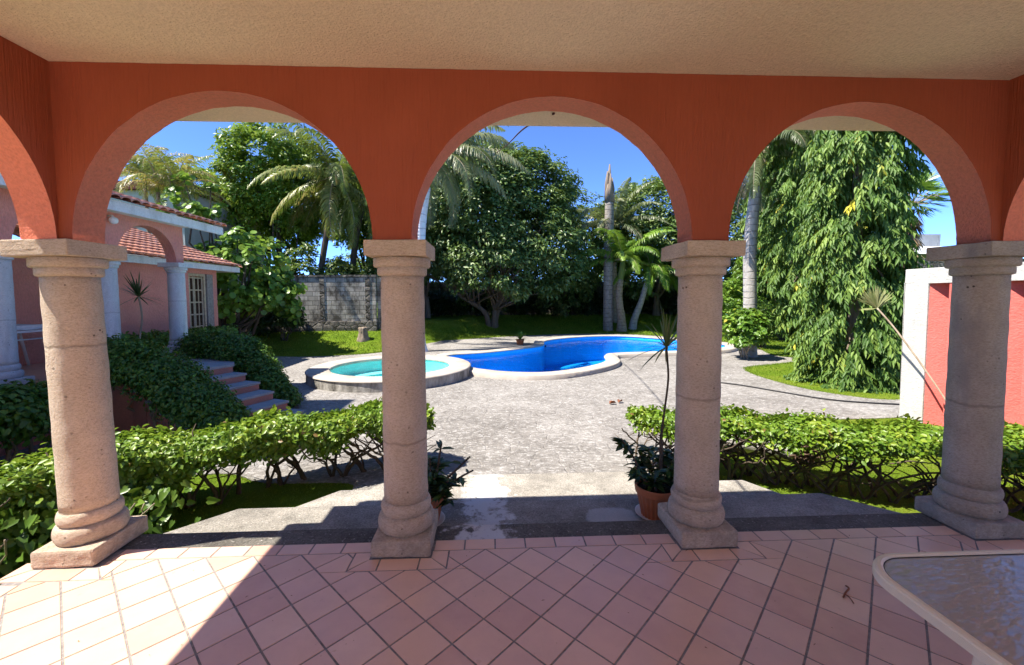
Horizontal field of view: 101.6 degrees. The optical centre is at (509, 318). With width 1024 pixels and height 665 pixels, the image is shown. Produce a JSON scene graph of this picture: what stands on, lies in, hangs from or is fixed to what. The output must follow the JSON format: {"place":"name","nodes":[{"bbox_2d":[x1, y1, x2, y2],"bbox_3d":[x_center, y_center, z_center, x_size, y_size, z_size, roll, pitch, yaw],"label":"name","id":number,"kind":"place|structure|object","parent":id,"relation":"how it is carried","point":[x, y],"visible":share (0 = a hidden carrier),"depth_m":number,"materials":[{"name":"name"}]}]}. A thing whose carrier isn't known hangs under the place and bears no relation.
{"place":"outdoors","nodes":[
{"label":"outdoors","id":0,"kind":"place"},
{"bbox_2d":[0,334,901,489],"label":"paving","id":1,"kind":"structure","parent":0,"point":[490,426],"depth_m":8.07,"materials":[{"name":"beige stone"}]},
{"bbox_2d":[106,333,252,432],"bbox_3d":[-5.514,1.020,6.508,3.758,1.563,1.229,0,3,13],"label":"mound bush","id":2,"kind":"object","parent":1,"relation":"on","point":[184,392],"visible":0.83,"depth_m":6.15,"materials":[{"name":"green plant"}]},
{"bbox_2d":[305,355,470,392],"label":"spa pool","id":3,"kind":"structure","parent":1,"relation":"on","point":[358,375],"depth_m":10.78,"materials":[{"name":"teal stone"}]},
{"bbox_2d":[514,330,525,344],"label":"potted plant","id":4,"kind":"object","parent":1,"relation":"on","point":[520,341],"visible":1,"depth_m":18.85,"materials":[{"name":"plant"}]},
{"bbox_2d":[437,335,737,379],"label":"swimming pool","id":5,"kind":"structure","parent":1,"relation":"in","point":[557,358],"depth_m":16.99,"materials":[{"name":"blue liquid"}]},
{"bbox_2d":[721,382,899,404],"bbox_3d":[6.390,1.658,9.253,5.087,0.031,0.673,2,4,34],"label":"curb","id":6,"kind":"object","parent":1,"relation":"on","point":[814,397],"visible":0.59,"depth_m":8.83,"materials":[{"name":"black concrete"}]},
{"bbox_2d":[0,310,1023,584],"bbox_3d":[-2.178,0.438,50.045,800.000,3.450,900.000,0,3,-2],"label":"lawn","id":7,"kind":"structure","parent":0,"point":[232,502],"depth_m":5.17,"materials":[{"name":"green plant"}]},
{"bbox_2d":[0,378,51,465],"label":"bush","id":8,"kind":"object","parent":7,"relation":"on","point":[24,414],"visible":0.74,"depth_m":5.20,"materials":[{"name":"green plant"}]},
{"bbox_2d":[0,478,220,574],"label":"pothos vine","id":9,"kind":"object","parent":7,"relation":"on","point":[25,547],"visible":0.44,"depth_m":3.47,"materials":[{"name":"green plant"}]},
{"bbox_2d":[0,173,303,456],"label":"porch house","id":10,"kind":"structure","parent":7,"relation":"on","point":[163,240],"depth_m":8.70,"materials":[{"name":"pink paint"}]},
{"bbox_2d":[0,255,35,385],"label":"stone column","id":11,"kind":"structure","parent":10,"relation":"attached to","point":[10,367],"depth_m":6.09,"materials":[{"name":"white stone"}]},
{"bbox_2d":[17,329,42,365],"bbox_3d":[-8.922,0.591,7.283,0.700,0.720,1.530,0,3,-2],"label":"porch table","id":12,"kind":"object","parent":10,"relation":"on","point":[20,337],"visible":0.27,"depth_m":7.84,"materials":[{"name":"white paint"}]},
{"bbox_2d":[16,324,42,330],"bbox_3d":[-8.906,0.177,7.362,0.469,0.123,0.870,0,3,-2],"label":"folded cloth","id":13,"kind":"object","parent":12,"relation":"on","point":[28,326],"visible":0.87,"depth_m":7.58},
{"bbox_2d":[107,215,118,223],"bbox_3d":[-7.371,-1.836,7.749,0.170,0.170,0.140,0,3,-2],"label":"wall lamp","id":14,"kind":"object","parent":10,"relation":"attached to","point":[113,219],"visible":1,"depth_m":7.72,"materials":[{"name":"white glass"}]},
{"bbox_2d":[101,257,127,338],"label":"stone column","id":15,"kind":"structure","parent":10,"relation":"on","point":[110,286],"depth_m":7.77,"materials":[{"name":"white stone"}]},
{"bbox_2d":[120,272,159,340],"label":"potted plant","id":16,"kind":"object","parent":10,"relation":"on","point":[136,288],"visible":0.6,"depth_m":8.30,"materials":[{"name":"green plant"}]},
{"bbox_2d":[157,262,192,354],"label":"stone column","id":17,"kind":"structure","parent":10,"relation":"attached to","point":[177,300],"depth_m":9.46,"materials":[{"name":"white stone"}]},
{"bbox_2d":[121,323,238,348],"bbox_3d":[-8.579,0.720,10.840,1.131,1.018,4.725,0,3,-2],"label":"hedge","id":18,"kind":"object","parent":10,"relation":"on","point":[162,337],"visible":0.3,"depth_m":10.15,"materials":[{"name":"green plant"}]},
{"bbox_2d":[188,273,206,327],"bbox_3d":[-9.650,-0.349,12.834,0.120,2.045,0.750,0,3,-2],"label":"door","id":19,"kind":"structure","parent":10,"relation":"in","point":[197,289],"depth_m":12.90,"materials":[{"name":"white wood"}]},
{"bbox_2d":[119,146,199,256],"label":"areca palm","id":20,"kind":"object","parent":7,"relation":"on","point":[131,161],"visible":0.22,"depth_m":16.37,"materials":[{"name":"green plant"}]},
{"bbox_2d":[115,144,210,258],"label":"areca palm","id":21,"kind":"object","parent":7,"relation":"on","point":[145,164],"visible":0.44,"depth_m":15.40,"materials":[{"name":"green plant"}]},
{"bbox_2d":[118,143,231,234],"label":"areca palm","id":22,"kind":"object","parent":7,"relation":"on","point":[185,169],"visible":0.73,"depth_m":15.22,"materials":[{"name":"green plant"}]},
{"bbox_2d":[110,181,263,267],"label":"neighbour house","id":23,"kind":"structure","parent":7,"relation":"on","point":[195,235],"depth_m":19.85,"materials":[{"name":"white paint"}]},
{"bbox_2d":[129,163,250,203],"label":"leafy tree","id":24,"kind":"object","parent":7,"relation":"on","point":[207,177],"visible":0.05,"depth_m":25.59,"materials":[{"name":"green plant"}]},
{"bbox_2d":[0,397,436,554],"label":"hedge","id":25,"kind":"object","parent":7,"relation":"on","point":[148,456],"visible":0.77,"depth_m":4.34,"materials":[{"name":"green plant"}]},
{"bbox_2d":[156,171,307,336],"bbox_3d":[-10.160,-1.870,15.328,4.806,6.726,3.469,0,3,-2],"label":"sea grape","id":26,"kind":"object","parent":7,"relation":"on","point":[265,290],"visible":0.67,"depth_m":14.98,"materials":[{"name":"green plant"}]},
{"bbox_2d":[171,328,305,408],"bbox_3d":[-5.730,1.012,8.933,3.561,1.581,1.122,1,3,22],"label":"mound bush","id":27,"kind":"object","parent":7,"relation":"on","point":[254,359],"visible":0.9,"depth_m":8.62,"materials":[{"name":"green plant"}]},
{"bbox_2d":[231,248,261,274],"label":"shrub","id":28,"kind":"object","parent":7,"relation":"on","point":[240,253],"visible":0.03,"depth_m":19.88,"materials":[{"name":"green plant"}]},
{"bbox_2d":[220,289,273,337],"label":"shrub","id":29,"kind":"object","parent":7,"relation":"on","point":[262,331],"visible":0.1,"depth_m":17.54,"materials":[{"name":"green plant"}]},
{"bbox_2d":[220,191,320,266],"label":"leafy tree","id":30,"kind":"object","parent":7,"relation":"on","point":[310,241],"visible":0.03,"depth_m":28.05,"materials":[{"name":"green plant"}]},
{"bbox_2d":[206,122,341,265],"bbox_3d":[-12.827,-5.188,23.497,6.631,11.483,5.607,-1,3,-20],"label":"leafy tree","id":31,"kind":"object","parent":7,"relation":"on","point":[235,163],"visible":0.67,"depth_m":21.90,"materials":[{"name":"green plant"}]},
{"bbox_2d":[261,300,307,340],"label":"shrub","id":32,"kind":"object","parent":7,"relation":"on","point":[273,319],"visible":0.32,"depth_m":17.13,"materials":[{"name":"green plant"}]},
{"bbox_2d":[273,242,321,274],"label":"shrub","id":33,"kind":"object","parent":7,"relation":"on","point":[295,266],"visible":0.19,"depth_m":20.47,"materials":[{"name":"green plant"}]},
{"bbox_2d":[220,275,378,332],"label":"garden wall","id":34,"kind":"structure","parent":7,"relation":"on","point":[340,302],"depth_m":18.65,"materials":[{"name":"concrete"}]},
{"bbox_2d":[247,123,371,271],"bbox_3d":[-8.640,-4.363,21.259,6.816,10.139,8.181,0,3,-2],"label":"coconut palm","id":35,"kind":"object","parent":7,"relation":"on","point":[328,165],"visible":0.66,"depth_m":20.09,"materials":[{"name":"green plant"}]},
{"bbox_2d":[312,255,361,274],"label":"shrub","id":36,"kind":"object","parent":7,"relation":"on","point":[337,265],"visible":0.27,"depth_m":20.85,"materials":[{"name":"green plant"}]},
{"bbox_2d":[307,174,372,273],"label":"coconut palm","id":37,"kind":"object","parent":7,"relation":"on","point":[353,257],"visible":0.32,"depth_m":21.40,"materials":[{"name":"green plant"}]},
{"bbox_2d":[329,157,370,270],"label":"leafy tree","id":38,"kind":"object","parent":7,"relation":"on","point":[337,240],"visible":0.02,"depth_m":27.29,"materials":[{"name":"green plant"}]},
{"bbox_2d":[357,327,369,341],"bbox_3d":[-6.224,0.712,17.706,0.595,0.709,0.594,3,4,44],"label":"tree stump","id":39,"kind":"object","parent":7,"relation":"on","point":[363,334],"visible":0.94,"depth_m":17.54,"materials":[{"name":"beige wood"}]},
{"bbox_2d":[360,257,380,286],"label":"shrub","id":40,"kind":"object","parent":7,"relation":"on","point":[369,269],"visible":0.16,"depth_m":20.91,"materials":[{"name":"green plant"}]},
{"bbox_2d":[341,232,441,281],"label":"background tree","id":41,"kind":"object","parent":7,"relation":"on","point":[347,257],"depth_m":38.65,"materials":[{"name":"green plant"}]},
{"bbox_2d":[340,199,465,317],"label":"leafy tree","id":42,"kind":"object","parent":7,"relation":"on","point":[427,302],"visible":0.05,"depth_m":26.63,"materials":[{"name":"green plant"}]},
{"bbox_2d":[365,126,528,351],"bbox_3d":[-2.974,-3.264,16.264,6.952,9.593,5.598,-1,3,-14],"label":"royal palm","id":43,"kind":"object","parent":7,"relation":"on","point":[467,148],"visible":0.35,"depth_m":16.26,"materials":[{"name":"green plant"}]},
{"bbox_2d":[361,135,602,327],"bbox_3d":[-1.729,-5.080,26.043,15.467,11.671,9.872,0,3,-2],"label":"broad tree","id":44,"kind":"object","parent":7,"relation":"on","point":[502,224],"visible":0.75,"depth_m":23.16,"materials":[{"name":"green plant"}]},
{"bbox_2d":[501,297,531,315],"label":"shrub","id":45,"kind":"object","parent":7,"relation":"on","point":[523,307],"visible":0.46,"depth_m":28.89,"materials":[{"name":"green plant"}]},
{"bbox_2d":[370,472,673,489],"bbox_3d":[0.342,1.964,4.489,4.244,0.300,0.720,0,3,-2],"label":"entrance step","id":46,"kind":"object","parent":7,"relation":"on","point":[542,479],"visible":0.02,"depth_m":4.68,"materials":[{"name":"concrete"}]},
{"bbox_2d":[163,493,898,533],"bbox_3d":[0.279,1.877,3.294,6.291,0.600,0.635,0,3,-2],"label":"entrance step","id":47,"kind":"object","parent":7,"relation":"on","point":[483,513],"visible":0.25,"depth_m":3.38,"materials":[{"name":"concrete"}]},
{"bbox_2d":[427,439,473,525],"bbox_3d":[-0.627,1.268,3.242,0.692,0.619,0.402,0,3,-2],"label":"potted plant","id":48,"kind":"object","parent":47,"relation":"on","point":[440,486],"visible":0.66,"depth_m":3.20,"materials":[{"name":"green plant"}]},
{"bbox_2d":[609,305,677,519],"bbox_3d":[1.171,0.705,3.378,0.668,1.716,0.708,1,3,24],"label":"potted plant","id":49,"kind":"object","parent":47,"relation":"on","point":[653,486],"visible":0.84,"depth_m":3.28,"materials":[{"name":"green plant"}]},
{"bbox_2d":[118,513,947,549],"bbox_3d":[0.393,1.943,0.680,6.340,0.744,4.618,0,3,-2],"label":"terrace base","id":50,"kind":"object","parent":7,"relation":"on","point":[316,536],"visible":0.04,"depth_m":2.86,"materials":[{"name":"concrete"}]},
{"bbox_2d":[0,238,147,568],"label":"stone column","id":51,"kind":"structure","parent":50,"relation":"on","point":[96,522],"depth_m":2.52,"materials":[{"name":"beige stone"}]},
{"bbox_2d":[0,0,1023,244],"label":"arcade building","id":52,"kind":"structure","parent":51,"relation":"on","point":[700,104],"depth_m":2.41,"materials":[{"name":"orange paint"}]},
{"bbox_2d":[494,112,554,154],"bbox_3d":[-0.257,-4.470,11.335,0.290,5.090,16.919,0,3,-5],"label":"hanging cable","id":53,"kind":"object","parent":52,"relation":"hanging from","point":[553,113],"visible":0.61,"depth_m":6.58,"materials":[{"name":"grey"}]},
{"bbox_2d":[363,239,438,557],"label":"stone column","id":54,"kind":"structure","parent":50,"relation":"on","point":[408,520],"depth_m":2.59,"materials":[{"name":"beige stone"}]},
{"bbox_2d":[0,526,1023,664],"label":"terrace floor","id":55,"kind":"structure","parent":50,"relation":"on","point":[445,602],"depth_m":2.17,"materials":[{"name":"tile"}]},
{"bbox_2d":[842,585,853,603],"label":"fallen twig","id":56,"kind":"object","parent":55,"relation":"on","point":[845,592],"visible":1,"depth_m":2.22,"materials":[{"name":"brown wood"}]},
{"bbox_2d":[872,549,1023,664],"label":"patio table","id":57,"kind":"object","parent":55,"relation":"on","point":[972,602],"visible":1,"depth_m":1.23,"materials":[{"name":"beige metal"}]},
{"bbox_2d":[658,240,745,548],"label":"stone column","id":58,"kind":"structure","parent":50,"relation":"on","point":[691,512],"depth_m":2.67,"materials":[{"name":"beige stone"}]},
{"bbox_2d":[914,241,1023,538],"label":"stone column","id":59,"kind":"structure","parent":50,"relation":"on","point":[966,497],"depth_m":2.78,"materials":[{"name":"beige stone"}]},
{"bbox_2d":[519,291,548,315],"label":"shrub","id":60,"kind":"object","parent":7,"relation":"on","point":[533,308],"visible":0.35,"depth_m":29.39,"materials":[{"name":"green plant"}]},
{"bbox_2d":[297,480,779,506],"bbox_3d":[0.268,1.922,3.877,5.144,0.450,0.710,0,3,-2],"label":"entrance step","id":61,"kind":"object","parent":7,"relation":"on","point":[523,493],"visible":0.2,"depth_m":4.03,"materials":[{"name":"concrete"}]},
{"bbox_2d":[377,277,727,327],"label":"garden wall","id":62,"kind":"structure","parent":7,"relation":"on","point":[435,287],"depth_m":30.89,"materials":[{"name":"concrete"}]},
{"bbox_2d":[536,294,568,315],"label":"shrub","id":63,"kind":"object","parent":7,"relation":"on","point":[556,311],"visible":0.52,"depth_m":28.55,"materials":[{"name":"green plant"}]},
{"bbox_2d":[519,187,604,317],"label":"leafy tree","id":64,"kind":"object","parent":7,"relation":"on","point":[586,293],"visible":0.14,"depth_m":28.18,"materials":[{"name":"green plant"}]},
{"bbox_2d":[563,290,591,315],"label":"shrub","id":65,"kind":"object","parent":7,"relation":"on","point":[586,312],"visible":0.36,"depth_m":29.07,"materials":[{"name":"green plant"}]},
{"bbox_2d":[603,164,614,330],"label":"dead palm","id":66,"kind":"object","parent":7,"relation":"on","point":[609,197],"visible":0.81,"depth_m":25.53,"materials":[{"name":"grey plant"}]},
{"bbox_2d":[565,177,669,322],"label":"royal palm","id":67,"kind":"object","parent":7,"relation":"on","point":[599,220],"visible":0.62,"depth_m":26.28,"materials":[{"name":"green plant"}]},
{"bbox_2d":[571,227,674,331],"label":"young palm","id":68,"kind":"object","parent":7,"relation":"on","point":[622,250],"visible":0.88,"depth_m":24.95,"materials":[{"name":"green plant"}]},
{"bbox_2d":[597,235,655,280],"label":"background tree","id":69,"kind":"object","parent":7,"relation":"on","point":[601,279],"visible":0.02,"depth_m":39.28,"materials":[{"name":"green plant"}]},
{"bbox_2d":[624,288,650,314],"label":"shrub","id":70,"kind":"object","parent":7,"relation":"on","point":[630,306],"visible":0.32,"depth_m":29.28,"materials":[{"name":"green plant"}]},
{"bbox_2d":[613,239,677,329],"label":"young palm","id":71,"kind":"object","parent":7,"relation":"on","point":[664,271],"visible":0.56,"depth_m":26.07,"materials":[{"name":"green plant"}]},
{"bbox_2d":[641,289,671,313],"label":"shrub","id":72,"kind":"object","parent":7,"relation":"on","point":[664,301],"visible":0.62,"depth_m":29.68,"materials":[{"name":"green plant"}]},
{"bbox_2d":[596,175,726,315],"bbox_3d":[9.854,-5.160,29.213,9.210,10.447,6.890,0,3,-2],"label":"leafy tree","id":73,"kind":"object","parent":7,"relation":"on","point":[657,187],"visible":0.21,"depth_m":27.74,"materials":[{"name":"green plant"}]},
{"bbox_2d":[668,289,677,314],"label":"shrub","id":74,"kind":"object","parent":7,"relation":"on","point":[672,310],"visible":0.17,"depth_m":29.26,"materials":[{"name":"green plant"}]},
{"bbox_2d":[722,276,767,333],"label":"shrub","id":75,"kind":"object","parent":7,"relation":"on","point":[731,299],"visible":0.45,"depth_m":21.40,"materials":[{"name":"green plant"}]},
{"bbox_2d":[723,181,766,305],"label":"leafy tree","id":76,"kind":"object","parent":7,"relation":"on","point":[735,224],"visible":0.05,"depth_m":28.48,"materials":[{"name":"green plant"}]},
{"bbox_2d":[722,307,772,358],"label":"shrub","id":77,"kind":"object","parent":7,"relation":"on","point":[744,328],"visible":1,"depth_m":14.10,"materials":[{"name":"green plant"}]},
{"bbox_2d":[731,247,785,301],"bbox_3d":[12.834,-1.429,21.505,2.659,4.702,2.668,1,3,24],"label":"shrub","id":78,"kind":"object","parent":7,"relation":"on","point":[739,274],"visible":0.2,"depth_m":21.47,"materials":[{"name":"green plant"}]},
{"bbox_2d":[730,140,801,334],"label":"mast tree","id":79,"kind":"object","parent":7,"relation":"on","point":[742,228],"visible":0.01,"depth_m":23.64,"materials":[{"name":"green plant"}]},
{"bbox_2d":[757,298,787,347],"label":"shrub","id":80,"kind":"object","parent":7,"relation":"on","point":[769,314],"visible":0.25,"depth_m":16.85,"materials":[{"name":"green plant"}]},
{"bbox_2d":[738,139,807,308],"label":"mast tree","id":81,"kind":"object","parent":7,"relation":"on","point":[765,277],"visible":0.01,"depth_m":19.71,"materials":[{"name":"green plant"}]},
{"bbox_2d":[720,435,826,464],"bbox_3d":[3.315,1.609,5.822,1.829,0.618,0.618,2,4,30],"label":"hedge","id":82,"kind":"object","parent":7,"relation":"on","point":[791,456],"visible":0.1,"depth_m":5.51,"materials":[{"name":"plant"}]},
{"bbox_2d":[732,130,816,357],"bbox_3d":[8.465,-2.985,14.722,5.730,9.040,4.896,2,4,35],"label":"royal palm","id":83,"kind":"object","parent":7,"relation":"on","point":[754,191],"visible":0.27,"depth_m":14.59,"materials":[{"name":"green plant"}]},
{"bbox_2d":[757,297,801,340],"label":"shrub","id":84,"kind":"object","parent":7,"relation":"on","point":[782,338],"visible":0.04,"depth_m":19.92,"materials":[{"name":"green plant"}]},
{"bbox_2d":[754,130,878,363],"bbox_3d":[10.052,-4.238,13.608,3.811,11.774,3.727,0,3,-2],"label":"mast tree","id":85,"kind":"object","parent":7,"relation":"on","point":[783,279],"visible":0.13,"depth_m":13.72,"materials":[{"name":"green plant"}]},
{"bbox_2d":[615,403,1023,512],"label":"hedge","id":86,"kind":"object","parent":7,"relation":"on","point":[890,439],"visible":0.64,"depth_m":4.55,"materials":[{"name":"green plant"}]},
{"bbox_2d":[783,130,932,393],"bbox_3d":[8.451,-3.049,10.190,2.778,9.768,2.807,2,3,30],"label":"mast tree","id":87,"kind":"object","parent":7,"relation":"on","point":[856,253],"visible":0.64,"depth_m":9.66,"materials":[{"name":"green plant"}]},
{"bbox_2d":[856,285,944,399],"bbox_3d":[6.682,0.639,6.815,0.736,2.428,1.765,0,3,-2],"label":"fan palm seedling","id":88,"kind":"object","parent":7,"relation":"on","point":[876,299],"visible":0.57,"depth_m":7.50,"materials":[{"name":"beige plant"}]},
{"bbox_2d":[902,167,950,323],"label":"fan palm","id":89,"kind":"object","parent":7,"relation":"on","point":[930,185],"visible":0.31,"depth_m":17.42,"materials":[{"name":"green plant"}]},
{"bbox_2d":[913,234,941,258],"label":"neighbour shed","id":90,"kind":"structure","parent":7,"relation":"on","point":[929,240],"depth_m":31.13,"materials":[{"name":"metal"}]},
{"bbox_2d":[867,259,1023,318],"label":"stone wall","id":91,"kind":"structure","parent":7,"relation":"on","point":[935,264],"depth_m":25.01,"materials":[{"name":"grey stone"}]},
{"bbox_2d":[899,262,1023,426],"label":"niche wall","id":92,"kind":"structure","parent":7,"relation":"on","point":[926,311],"depth_m":7.00,"materials":[{"name":"white paint"}]},
{"bbox_2d":[12,121,1023,281],"label":"sky","id":93,"kind":"structure","parent":0,"point":[589,151],"materials":[{"name":"blue"}]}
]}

